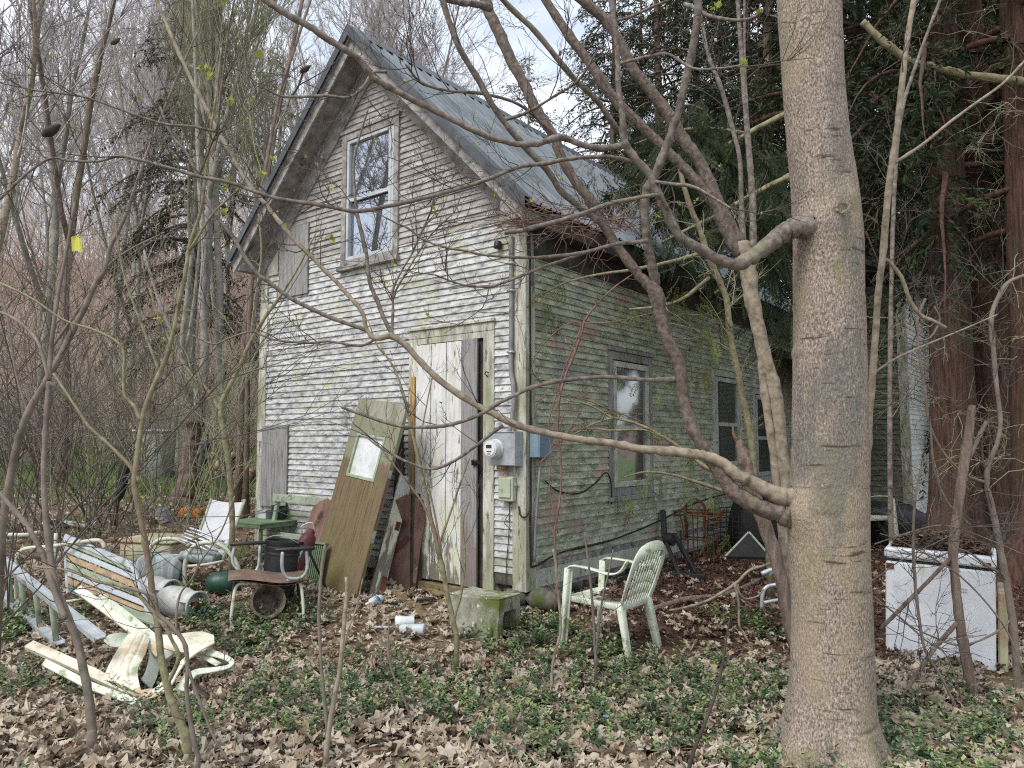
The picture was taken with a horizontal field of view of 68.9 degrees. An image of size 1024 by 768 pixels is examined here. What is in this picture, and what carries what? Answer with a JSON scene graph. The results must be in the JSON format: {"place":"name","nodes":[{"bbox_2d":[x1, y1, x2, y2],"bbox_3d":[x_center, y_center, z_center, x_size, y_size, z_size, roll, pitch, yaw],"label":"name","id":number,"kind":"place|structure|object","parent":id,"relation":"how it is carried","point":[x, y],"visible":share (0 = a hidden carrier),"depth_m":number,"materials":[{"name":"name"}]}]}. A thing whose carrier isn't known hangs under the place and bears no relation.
{"place":"outdoors","nodes":[
{"label":"outdoors","id":0,"kind":"place"},
{"bbox_2d":[0,0,984,297],"label":"sky","id":1,"kind":"structure","parent":0,"point":[543,22],"materials":[{"name":"white"}]},
{"bbox_2d":[0,260,1023,767],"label":"ground","id":2,"kind":"structure","parent":0,"point":[362,620],"depth_m":5.91,"materials":[{"name":"plant"}]},
{"bbox_2d":[0,12,114,313],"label":"bare tree","id":3,"kind":"object","parent":2,"relation":"on","point":[51,101],"visible":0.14,"depth_m":41.37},
{"bbox_2d":[0,77,121,364],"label":"bare tree","id":4,"kind":"object","parent":2,"relation":"on","point":[45,214],"visible":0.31,"depth_m":34.38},
{"bbox_2d":[0,141,141,748],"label":"sapling","id":5,"kind":"object","parent":2,"relation":"on","point":[59,601],"visible":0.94,"depth_m":4.01,"materials":[{"name":"brown plant"}]},
{"bbox_2d":[0,181,158,499],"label":"shrub","id":6,"kind":"object","parent":2,"relation":"on","point":[32,295],"visible":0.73,"depth_m":7.98,"materials":[{"name":"brown plant"}]},
{"bbox_2d":[0,0,165,489],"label":"bare tree","id":7,"kind":"object","parent":2,"relation":"on","point":[89,107],"visible":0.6,"depth_m":15.94,"materials":[{"name":"brown plant"}]},
{"bbox_2d":[0,0,180,253],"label":"bare tree","id":8,"kind":"object","parent":2,"relation":"on","point":[38,14],"visible":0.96,"depth_m":13.99,"materials":[{"name":"beige plant"}]},
{"bbox_2d":[0,237,182,538],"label":"shrub","id":9,"kind":"object","parent":2,"relation":"on","point":[6,465],"visible":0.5,"depth_m":9.40,"materials":[{"name":"brown plant"}]},
{"bbox_2d":[0,339,184,518],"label":"shrub","id":10,"kind":"object","parent":2,"relation":"on","point":[78,478],"visible":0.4,"depth_m":10.81,"materials":[{"name":"brown plant"}]},
{"bbox_2d":[0,0,200,471],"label":"bare tree","id":11,"kind":"object","parent":2,"relation":"on","point":[54,207],"visible":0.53,"depth_m":19.20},
{"bbox_2d":[3,0,204,433],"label":"bare tree","id":12,"kind":"object","parent":2,"relation":"on","point":[120,125],"visible":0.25,"depth_m":27.73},
{"bbox_2d":[1,354,210,539],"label":"shrub","id":13,"kind":"object","parent":2,"relation":"on","point":[102,486],"visible":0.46,"depth_m":9.91,"materials":[{"name":"brown plant"}]},
{"bbox_2d":[20,247,210,476],"bbox_3d":[-9.812,-0.715,17.588,4.249,5.862,4.312,-1,-5,6],"label":"shrub","id":14,"kind":"object","parent":2,"relation":"on","point":[101,391],"visible":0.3,"depth_m":17.81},
{"bbox_2d":[34,0,206,358],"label":"bare tree","id":15,"kind":"object","parent":2,"relation":"on","point":[138,202],"visible":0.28,"depth_m":34.05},
{"bbox_2d":[0,0,241,655],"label":"sapling","id":16,"kind":"object","parent":2,"relation":"on","point":[81,310],"visible":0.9,"depth_m":5.03,"materials":[{"name":"brown plant"}]},
{"bbox_2d":[0,122,248,575],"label":"shrub","id":17,"kind":"object","parent":2,"relation":"on","point":[88,441],"visible":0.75,"depth_m":7.42,"materials":[{"name":"brown plant"}]},
{"bbox_2d":[0,29,250,761],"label":"sapling","id":18,"kind":"object","parent":2,"relation":"on","point":[182,727],"visible":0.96,"depth_m":3.83,"materials":[{"name":"brown plant"}]},
{"bbox_2d":[0,173,256,544],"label":"shrub","id":19,"kind":"object","parent":2,"relation":"on","point":[37,466],"visible":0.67,"depth_m":8.99,"materials":[{"name":"brown plant"}]},
{"bbox_2d":[0,133,260,456],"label":"brush","id":20,"kind":"object","parent":2,"relation":"on","point":[90,268],"visible":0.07,"depth_m":38.16,"materials":[{"name":"plant"}]},
{"bbox_2d":[0,120,262,537],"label":"shrub","id":21,"kind":"object","parent":2,"relation":"on","point":[145,440],"visible":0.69,"depth_m":9.49,"materials":[{"name":"brown plant"}]},
{"bbox_2d":[0,440,264,558],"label":"grass","id":22,"kind":"structure","parent":2,"relation":"on","point":[171,484],"depth_m":14.37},
{"bbox_2d":[0,107,273,533],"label":"shrub","id":23,"kind":"object","parent":2,"relation":"on","point":[188,517],"visible":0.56,"depth_m":9.17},
{"bbox_2d":[43,269,233,498],"bbox_3d":[-6.635,0.119,13.157,3.101,3.885,3.352,1,-5,-11],"label":"shrub","id":24,"kind":"object","parent":2,"relation":"on","point":[128,494],"visible":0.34,"depth_m":13.15,"materials":[{"name":"brown plant"}]},
{"bbox_2d":[53,192,259,522],"bbox_3d":[-4.441,-0.375,10.677,3.450,4.759,3.500,3,-6,-37],"label":"shrub","id":25,"kind":"object","parent":2,"relation":"on","point":[201,442],"visible":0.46,"depth_m":10.61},
{"bbox_2d":[118,533,200,561],"bbox_3d":[-3.809,1.780,8.108,0.700,0.250,0.540,-1,-5,16],"label":"plastic chest","id":26,"kind":"object","parent":2,"relation":"on","point":[137,545],"visible":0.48,"depth_m":7.91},
{"bbox_2d":[52,1,271,448],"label":"bare tree","id":27,"kind":"object","parent":2,"relation":"on","point":[129,164],"visible":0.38,"depth_m":23.86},
{"bbox_2d":[115,0,239,506],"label":"tree snag","id":28,"kind":"object","parent":2,"relation":"on","point":[204,247],"visible":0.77,"depth_m":12.69,"materials":[{"name":"grey plant"}]},
{"bbox_2d":[82,0,275,463],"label":"spruce tree","id":29,"kind":"object","parent":2,"relation":"on","point":[140,234],"visible":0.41,"depth_m":20.97,"materials":[{"name":"green plant"}]},
{"bbox_2d":[156,585,209,619],"bbox_3d":[-2.771,1.823,6.231,0.474,0.259,0.259,-3,-5,30],"label":"metal bucket","id":30,"kind":"object","parent":2,"relation":"on","point":[168,596],"visible":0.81,"depth_m":6.14,"materials":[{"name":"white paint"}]},
{"bbox_2d":[99,0,274,466],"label":"bare tree","id":31,"kind":"object","parent":2,"relation":"on","point":[195,215],"visible":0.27,"depth_m":18.34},
{"bbox_2d":[0,67,374,618],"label":"shrub","id":32,"kind":"object","parent":2,"relation":"on","point":[84,531],"visible":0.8,"depth_m":6.56,"materials":[{"name":"grey plant"}]},
{"bbox_2d":[80,78,308,525],"bbox_3d":[-3.457,-0.870,9.991,5.007,5.713,2.953,-4,-6,40],"label":"shrub","id":33,"kind":"object","parent":2,"relation":"on","point":[246,467],"visible":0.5,"depth_m":10.06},
{"bbox_2d":[46,490,346,767],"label":"sapling","id":34,"kind":"object","parent":2,"relation":"on","point":[174,629],"visible":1,"depth_m":3.60,"materials":[{"name":"brown plant"}]},
{"bbox_2d":[149,498,245,586],"bbox_3d":[-3.007,1.559,7.458,1.165,0.775,0.743,-4,-6,38],"label":"lounge chair","id":35,"kind":"object","parent":2,"relation":"on","point":[218,508],"visible":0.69,"depth_m":7.51,"materials":[{"name":"plastic"}]},
{"bbox_2d":[136,552,182,579],"bbox_3d":[-3.344,1.752,7.114,0.404,0.309,0.362,1,-5,-15],"label":"metal bucket","id":36,"kind":"object","parent":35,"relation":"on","point":[169,571],"visible":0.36,"depth_m":6.98,"materials":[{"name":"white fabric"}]},
{"bbox_2d":[148,153,260,500],"bbox_3d":[-4.588,-0.770,13.684,4.269,5.804,4.207,1,-5,-14],"label":"shrub","id":37,"kind":"object","parent":2,"relation":"on","point":[221,477],"visible":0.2,"depth_m":12.97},
{"bbox_2d":[133,214,314,571],"bbox_3d":[-2.776,0.166,7.310,1.688,3.692,0.729,0,-4,0],"label":"sapling","id":38,"kind":"object","parent":2,"relation":"on","point":[220,405],"visible":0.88,"depth_m":7.22,"materials":[{"name":"brown plant"}]},
{"bbox_2d":[154,0,294,486],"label":"bare tree","id":39,"kind":"object","parent":2,"relation":"on","point":[218,266],"visible":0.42,"depth_m":15.38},
{"bbox_2d":[153,0,302,381],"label":"bare tree","id":40,"kind":"object","parent":2,"relation":"on","point":[226,252],"visible":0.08,"depth_m":31.84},
{"bbox_2d":[138,0,318,489],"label":"bare tree","id":41,"kind":"object","parent":2,"relation":"on","point":[210,195],"visible":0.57,"depth_m":15.39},
{"bbox_2d":[0,3,471,626],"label":"shrub","id":42,"kind":"object","parent":2,"relation":"on","point":[198,403],"visible":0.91,"depth_m":5.50,"materials":[{"name":"grey plant"}]},
{"bbox_2d":[185,8,317,397],"bbox_3d":[-7.417,-4.562,21.449,4.190,14.026,3.082,-4,-6,38],"label":"bare tree","id":43,"kind":"object","parent":2,"relation":"on","point":[265,137],"visible":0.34,"depth_m":21.30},
{"bbox_2d":[201,0,304,502],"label":"bare tree","id":44,"kind":"object","parent":2,"relation":"on","point":[242,395],"visible":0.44,"depth_m":12.03,"materials":[{"name":"grey plant"}]},
{"bbox_2d":[184,0,336,518],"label":"bare tree","id":45,"kind":"object","parent":2,"relation":"on","point":[246,508],"visible":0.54,"depth_m":11.36,"materials":[{"name":"brown plant"}]},
{"bbox_2d":[250,583,285,618],"bbox_3d":[-2.022,1.802,6.148,0.280,0.280,0.220,2,-25,-25],"label":"flower pot","id":46,"kind":"object","parent":2,"relation":"on","point":[270,598],"visible":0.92,"depth_m":6.18,"materials":[{"name":"brown ceramic"}]},
{"bbox_2d":[228,541,314,624],"bbox_3d":[-2.027,1.657,6.272,0.670,0.611,0.566,2,-5,-20],"label":"chair","id":47,"kind":"object","parent":2,"relation":"on","point":[258,576],"visible":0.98,"depth_m":6.13,"materials":[{"name":"brown"}]},
{"bbox_2d":[263,535,302,598],"bbox_3d":[-2.048,1.631,6.615,0.348,0.603,0.353,5,-7,0],"label":"black bucket","id":48,"kind":"object","parent":2,"relation":"on","point":[271,560],"visible":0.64,"depth_m":6.51,"materials":[{"name":"plastic"}]},
{"bbox_2d":[242,0,440,160],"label":"bare tree","id":49,"kind":"object","parent":2,"relation":"on","point":[316,65],"visible":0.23,"depth_m":27.06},
{"bbox_2d":[323,574,364,766],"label":"sapling","id":50,"kind":"object","parent":2,"relation":"on","point":[343,638],"visible":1,"depth_m":3.70,"materials":[{"name":"beige plant"}]},
{"bbox_2d":[309,399,409,600],"bbox_3d":[-1.465,1.062,7.100,0.050,1.866,0.884,22,-13,-40],"label":"old door","id":51,"kind":"structure","parent":2,"relation":"on","point":[351,524],"depth_m":7.04,"materials":[{"name":"brown wood"}]},
{"bbox_2d":[368,475,409,595],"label":"leaning boards","id":52,"kind":"structure","parent":2,"relation":"on","point":[386,553],"depth_m":7.01,"materials":[{"name":"grey wood"}]},
{"bbox_2d":[386,494,425,590],"bbox_3d":[-1.023,1.530,7.101,0.360,0.949,0.044,4,-7,12],"label":"broken door","id":53,"kind":"structure","parent":2,"relation":"on","point":[399,572],"depth_m":7.09,"materials":[{"name":"brown wood"}]},
{"bbox_2d":[334,320,483,675],"bbox_3d":[-0.691,0.791,5.110,0.914,2.499,0.762,-2,-5,22],"label":"sapling","id":54,"kind":"object","parent":2,"relation":"on","point":[440,563],"visible":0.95,"depth_m":5.14,"materials":[{"name":"brown plant"}]},
{"bbox_2d":[260,0,586,169],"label":"bare tree","id":55,"kind":"object","parent":2,"relation":"on","point":[389,16],"visible":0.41,"depth_m":18.93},
{"bbox_2d":[0,0,893,767],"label":"maple tree","id":56,"kind":"object","parent":2,"relation":"on","point":[820,508],"visible":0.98,"depth_m":3.78,"materials":[{"name":"brown plant"}]},
{"bbox_2d":[449,586,519,645],"bbox_3d":[-0.217,1.849,5.942,0.484,0.387,0.328,-3,-5,32],"label":"concrete block","id":57,"kind":"object","parent":2,"relation":"on","point":[497,611],"depth_m":5.83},
{"bbox_2d":[226,23,792,617],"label":"wooden house","id":58,"kind":"structure","parent":2,"relation":"on","point":[498,359],"depth_m":7.70,"materials":[{"name":"white wood"}]},
{"bbox_2d":[336,110,401,272],"bbox_3d":[-1.515,-2.027,7.972,0.950,1.570,0.115,-3,-6,38],"label":"upper window","id":59,"kind":"structure","parent":58,"relation":"in","point":[354,251],"depth_m":7.98,"materials":[{"name":"white wood"}]},
{"bbox_2d":[415,338,479,586],"bbox_3d":[-0.618,0.719,6.986,0.849,2.260,0.082,-3,-6,38],"label":"boarded door","id":60,"kind":"structure","parent":58,"relation":"in","point":[451,440],"depth_m":6.98,"materials":[{"name":"white wood"}]},
{"bbox_2d":[483,431,522,477],"bbox_3d":[-0.092,0.618,6.510,0.314,0.407,0.199,-3,-6,38],"label":"electric meter","id":61,"kind":"object","parent":58,"relation":"attached to","point":[503,451],"visible":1,"depth_m":6.48,"materials":[{"name":"grey metal"}]},
{"bbox_2d":[530,429,553,561],"bbox_3d":[0.262,0.971,6.533,0.112,1.148,0.228,-3,-6,38],"label":"breaker box","id":62,"kind":"object","parent":58,"relation":"attached to","point":[539,444],"visible":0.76,"depth_m":6.50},
{"bbox_2d":[522,263,675,612],"bbox_3d":[0.719,0.430,6.389,1.311,2.954,0.608,0,-4,0],"label":"climbing vine","id":63,"kind":"object","parent":58,"relation":"attached to","point":[574,353],"visible":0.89,"depth_m":6.33,"materials":[{"name":"red plant"}]},
{"bbox_2d":[606,346,656,501],"bbox_3d":[1.271,0.430,7.996,0.100,1.585,0.990,-3,-6,38],"label":"side window","id":64,"kind":"structure","parent":58,"relation":"in","point":[637,364],"depth_m":7.96,"materials":[{"name":"grey wood"}]},
{"bbox_2d":[710,365,742,476],"bbox_3d":[2.908,0.510,10.099,0.100,1.455,1.040,-3,-6,38],"label":"side window","id":65,"kind":"structure","parent":58,"relation":"in","point":[726,406],"depth_m":10.06,"materials":[{"name":"grey"}]},
{"bbox_2d":[751,385,771,483],"bbox_3d":[3.780,0.772,11.203,0.100,1.465,0.960,-3,-6,38],"label":"side window","id":66,"kind":"structure","parent":58,"relation":"in","point":[762,450],"depth_m":11.07,"materials":[{"name":"grey"}]},
{"bbox_2d":[0,485,1023,767],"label":"fallen leaves","id":67,"kind":"object","parent":2,"relation":"on","point":[110,743],"depth_m":4.44,"materials":[{"name":"plant"}]},
{"bbox_2d":[3,557,106,647],"bbox_3d":[-4.133,1.663,6.248,4.304,0.615,0.131,-4,-6,44],"label":"aluminium ladder","id":68,"kind":"object","parent":67,"relation":"on","point":[92,632],"visible":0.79,"depth_m":5.68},
{"bbox_2d":[63,534,153,628],"bbox_3d":[-3.344,1.592,6.149,1.654,0.594,0.160,-3,-5,33],"label":"slatted panel","id":69,"kind":"object","parent":67,"relation":"on","point":[125,562],"visible":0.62,"depth_m":6.21,"materials":[{"name":"wood"}]},
{"bbox_2d":[25,585,213,704],"bbox_3d":[-2.607,1.699,4.979,1.071,0.603,0.767,-1,-5,10],"label":"plastic chair","id":70,"kind":"object","parent":67,"relation":"on","point":[133,644],"visible":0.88,"depth_m":4.87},
{"bbox_2d":[0,563,1023,767],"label":"ground cover","id":71,"kind":"object","parent":2,"relation":"on","point":[915,745],"visible":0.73,"depth_m":4.50,"materials":[{"name":"green plant"}]},
{"bbox_2d":[0,572,1023,767],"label":"leaf scraps","id":72,"kind":"object","parent":2,"relation":"on","point":[415,736],"visible":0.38,"depth_m":4.70,"materials":[{"name":"brown plant"}]},
{"bbox_2d":[575,533,626,686],"bbox_3d":[0.554,1.522,4.933,0.450,1.068,0.227,3,-5,-31],"label":"sapling","id":73,"kind":"object","parent":2,"relation":"on","point":[595,640],"visible":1,"depth_m":4.89,"materials":[{"name":"brown plant"}]},
{"bbox_2d":[554,0,652,180],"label":"hemlock tree","id":74,"kind":"object","parent":2,"relation":"on","point":[611,134],"visible":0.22,"depth_m":20.63,"materials":[{"name":"green plant"}]},
{"bbox_2d":[559,540,664,662],"bbox_3d":[0.782,1.559,5.550,0.684,0.829,0.556,-4,-6,39],"label":"plastic armchair","id":75,"kind":"object","parent":2,"relation":"on","point":[645,600],"visible":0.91,"depth_m":5.49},
{"bbox_2d":[582,0,727,209],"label":"hemlock tree","id":76,"kind":"object","parent":2,"relation":"on","point":[656,17],"visible":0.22,"depth_m":19.07,"materials":[{"name":"green plant"}]},
{"bbox_2d":[541,0,790,637],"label":"multi stem tree","id":77,"kind":"object","parent":2,"relation":"on","point":[737,243],"visible":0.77,"depth_m":5.71,"materials":[{"name":"beige plant"}]},
{"bbox_2d":[623,0,742,224],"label":"hemlock tree","id":78,"kind":"object","parent":2,"relation":"on","point":[696,76],"visible":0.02,"depth_m":20.55,"materials":[{"name":"green plant"}]},
{"bbox_2d":[660,509,705,579],"bbox_3d":[1.826,1.719,8.038,0.372,0.680,0.699,0,-4,0],"label":"black bracket","id":79,"kind":"object","parent":2,"relation":"on","point":[670,539],"visible":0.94,"depth_m":7.81,"materials":[{"name":"plastic"}]},
{"bbox_2d":[605,171,775,598],"bbox_3d":[1.693,-0.034,6.543,1.760,4.132,1.204,4,-6,-45],"label":"green sapling","id":80,"kind":"object","parent":2,"relation":"on","point":[714,272],"visible":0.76,"depth_m":6.78,"materials":[{"name":"green plant"}]},
{"bbox_2d":[673,498,723,563],"bbox_3d":[2.143,1.702,8.723,0.613,0.723,0.314,-2,-5,25],"label":"plant stand","id":81,"kind":"object","parent":2,"relation":"on","point":[703,515],"visible":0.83,"depth_m":8.68,"materials":[{"name":"metal"}]},
{"bbox_2d":[687,0,792,292],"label":"hemlock tree","id":82,"kind":"object","parent":2,"relation":"on","point":[752,48],"visible":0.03,"depth_m":21.59,"materials":[{"name":"green plant"}]},
{"bbox_2d":[725,531,765,559],"bbox_3d":[2.333,1.638,7.538,0.399,0.240,0.514,0,-4,0],"label":"black board","id":83,"kind":"object","parent":2,"relation":"on","point":[747,545],"visible":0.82,"depth_m":7.50,"materials":[{"name":"plastic"}]},
{"bbox_2d":[727,496,778,547],"bbox_3d":[3.074,1.765,9.399,0.665,0.816,0.507,0,-4,0],"label":"black sack","id":84,"kind":"object","parent":2,"relation":"on","point":[735,507],"visible":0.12,"depth_m":9.18,"materials":[{"name":"plastic"}]},
{"bbox_2d":[732,427,790,647],"bbox_3d":[1.823,1.110,5.344,0.448,1.612,0.112,-2,-5,22],"label":"dead tree","id":85,"kind":"object","parent":2,"relation":"on","point":[765,526],"visible":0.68,"depth_m":5.29,"materials":[{"name":"wood"}]},
{"bbox_2d":[677,0,847,299],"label":"hemlock tree","id":86,"kind":"object","parent":2,"relation":"on","point":[772,20],"visible":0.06,"depth_m":17.96,"materials":[{"name":"green plant"}]},
{"bbox_2d":[521,542,1023,682],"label":"needle litter","id":87,"kind":"object","parent":2,"relation":"on","point":[1017,600],"visible":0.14,"depth_m":6.59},
{"bbox_2d":[641,0,1007,331],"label":"cedar tree","id":88,"kind":"object","parent":2,"relation":"on","point":[777,77],"visible":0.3,"depth_m":9.19,"materials":[{"name":"green plant"}]},
{"bbox_2d":[594,466,734,566],"bbox_3d":[1.475,1.194,6.629,1.422,0.920,1.016,0,-4,0],"label":"cedar bough","id":89,"kind":"object","parent":88,"relation":"attached to","point":[688,480],"visible":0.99,"depth_m":6.65,"materials":[{"name":"green plant"}]},
{"bbox_2d":[733,0,917,310],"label":"cedar tree","id":90,"kind":"object","parent":2,"relation":"on","point":[874,234],"visible":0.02,"depth_m":16.56,"materials":[{"name":"green plant"}]},
{"bbox_2d":[771,247,928,513],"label":"house wing","id":91,"kind":"structure","parent":2,"relation":"on","point":[908,417],"depth_m":11.72,"materials":[{"name":"wood"}]},
{"bbox_2d":[870,500,925,548],"bbox_3d":[4.978,1.872,9.774,0.777,0.686,0.622,1,-5,-14],"label":"black sack","id":92,"kind":"object","parent":2,"relation":"on","point":[875,533],"visible":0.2,"depth_m":9.54,"materials":[{"name":"plastic"}]},
{"bbox_2d":[776,0,1023,568],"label":"cedar tree","id":93,"kind":"object","parent":2,"relation":"on","point":[948,188],"visible":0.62,"depth_m":8.11,"materials":[{"name":"red plant"}]},
{"bbox_2d":[577,98,792,308],"bbox_3d":[2.064,-1.969,8.208,2.744,2.624,1.939,0,-4,0],"label":"cedar bough","id":94,"kind":"object","parent":93,"relation":"attached to","point":[704,138],"visible":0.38,"depth_m":8.05,"materials":[{"name":"green plant"}]},
{"bbox_2d":[633,166,792,370],"bbox_3d":[2.207,-1.192,7.420,2.017,2.206,1.286,1,-5,-18],"label":"cedar bough","id":95,"kind":"object","parent":93,"relation":"attached to","point":[778,331],"visible":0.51,"depth_m":7.40,"materials":[{"name":"green plant"}]},
{"bbox_2d":[860,19,1023,87],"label":"mossy limb","id":96,"kind":"object","parent":93,"relation":"attached to","point":[868,27],"visible":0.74,"depth_m":7.66,"materials":[{"name":"green plant"}]},
{"bbox_2d":[859,0,974,542],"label":"sapling","id":97,"kind":"object","parent":2,"relation":"on","point":[889,380],"visible":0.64,"depth_m":6.25,"materials":[{"name":"grey plant"}]},
{"bbox_2d":[843,0,1023,544],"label":"cedar tree","id":98,"kind":"object","parent":2,"relation":"on","point":[982,378],"visible":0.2,"depth_m":8.54,"materials":[{"name":"red plant"}]},
{"bbox_2d":[845,0,1023,590],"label":"cedar tree","id":99,"kind":"object","parent":2,"relation":"on","point":[1011,12],"visible":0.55,"depth_m":7.84,"materials":[{"name":"green plant"}]},
{"bbox_2d":[852,0,1023,460],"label":"sapling","id":100,"kind":"object","parent":2,"relation":"on","point":[874,341],"visible":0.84,"depth_m":4.78,"materials":[{"name":"beige plant"}]},
{"bbox_2d":[874,344,1001,703],"bbox_3d":[2.626,0.863,4.603,0.857,2.282,0.474,2,-5,-25],"label":"gnarled stem","id":101,"kind":"object","parent":2,"relation":"on","point":[968,448],"visible":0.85,"depth_m":4.66,"materials":[{"name":"brown plant"}]},
{"bbox_2d":[866,190,1023,690],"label":"crooked shrub","id":102,"kind":"object","parent":2,"relation":"on","point":[1011,612],"visible":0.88,"depth_m":4.97,"materials":[{"name":"brown plant"}]},
{"bbox_2d":[884,541,1007,671],"bbox_3d":[3.228,1.622,5.556,0.761,0.800,0.649,0,-4,32],"label":"chest freezer","id":103,"kind":"object","parent":2,"relation":"on","point":[975,605],"visible":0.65,"depth_m":5.31,"materials":[{"name":"white metal"}]},
{"bbox_2d":[889,529,993,555],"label":"leaf litter","id":104,"kind":"object","parent":103,"relation":"on","point":[968,546],"visible":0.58,"depth_m":5.50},
{"bbox_2d":[886,0,1006,497],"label":"cedar tree","id":105,"kind":"object","parent":2,"relation":"on","point":[991,20],"visible":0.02,"depth_m":12.91,"materials":[{"name":"red plant"}]},
{"bbox_2d":[871,433,1023,721],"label":"bramble","id":106,"kind":"object","parent":2,"relation":"on","point":[916,598],"visible":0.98,"depth_m":4.45,"materials":[{"name":"brown plant"}]},
{"bbox_2d":[527,253,733,396],"bbox_3d":[1.064,-0.558,6.617,1.888,1.326,0.753,0,-4,0],"label":"cedar bough","id":107,"kind":"object","parent":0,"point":[693,291],"visible":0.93,"depth_m":6.67,"materials":[{"name":"green plant"}]},
{"bbox_2d":[560,366,737,482],"bbox_3d":[1.203,0.361,6.514,1.647,1.029,0.705,1,-5,-7],"label":"cedar bough","id":108,"kind":"object","parent":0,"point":[673,443],"visible":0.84,"depth_m":6.48,"materials":[{"name":"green plant"}]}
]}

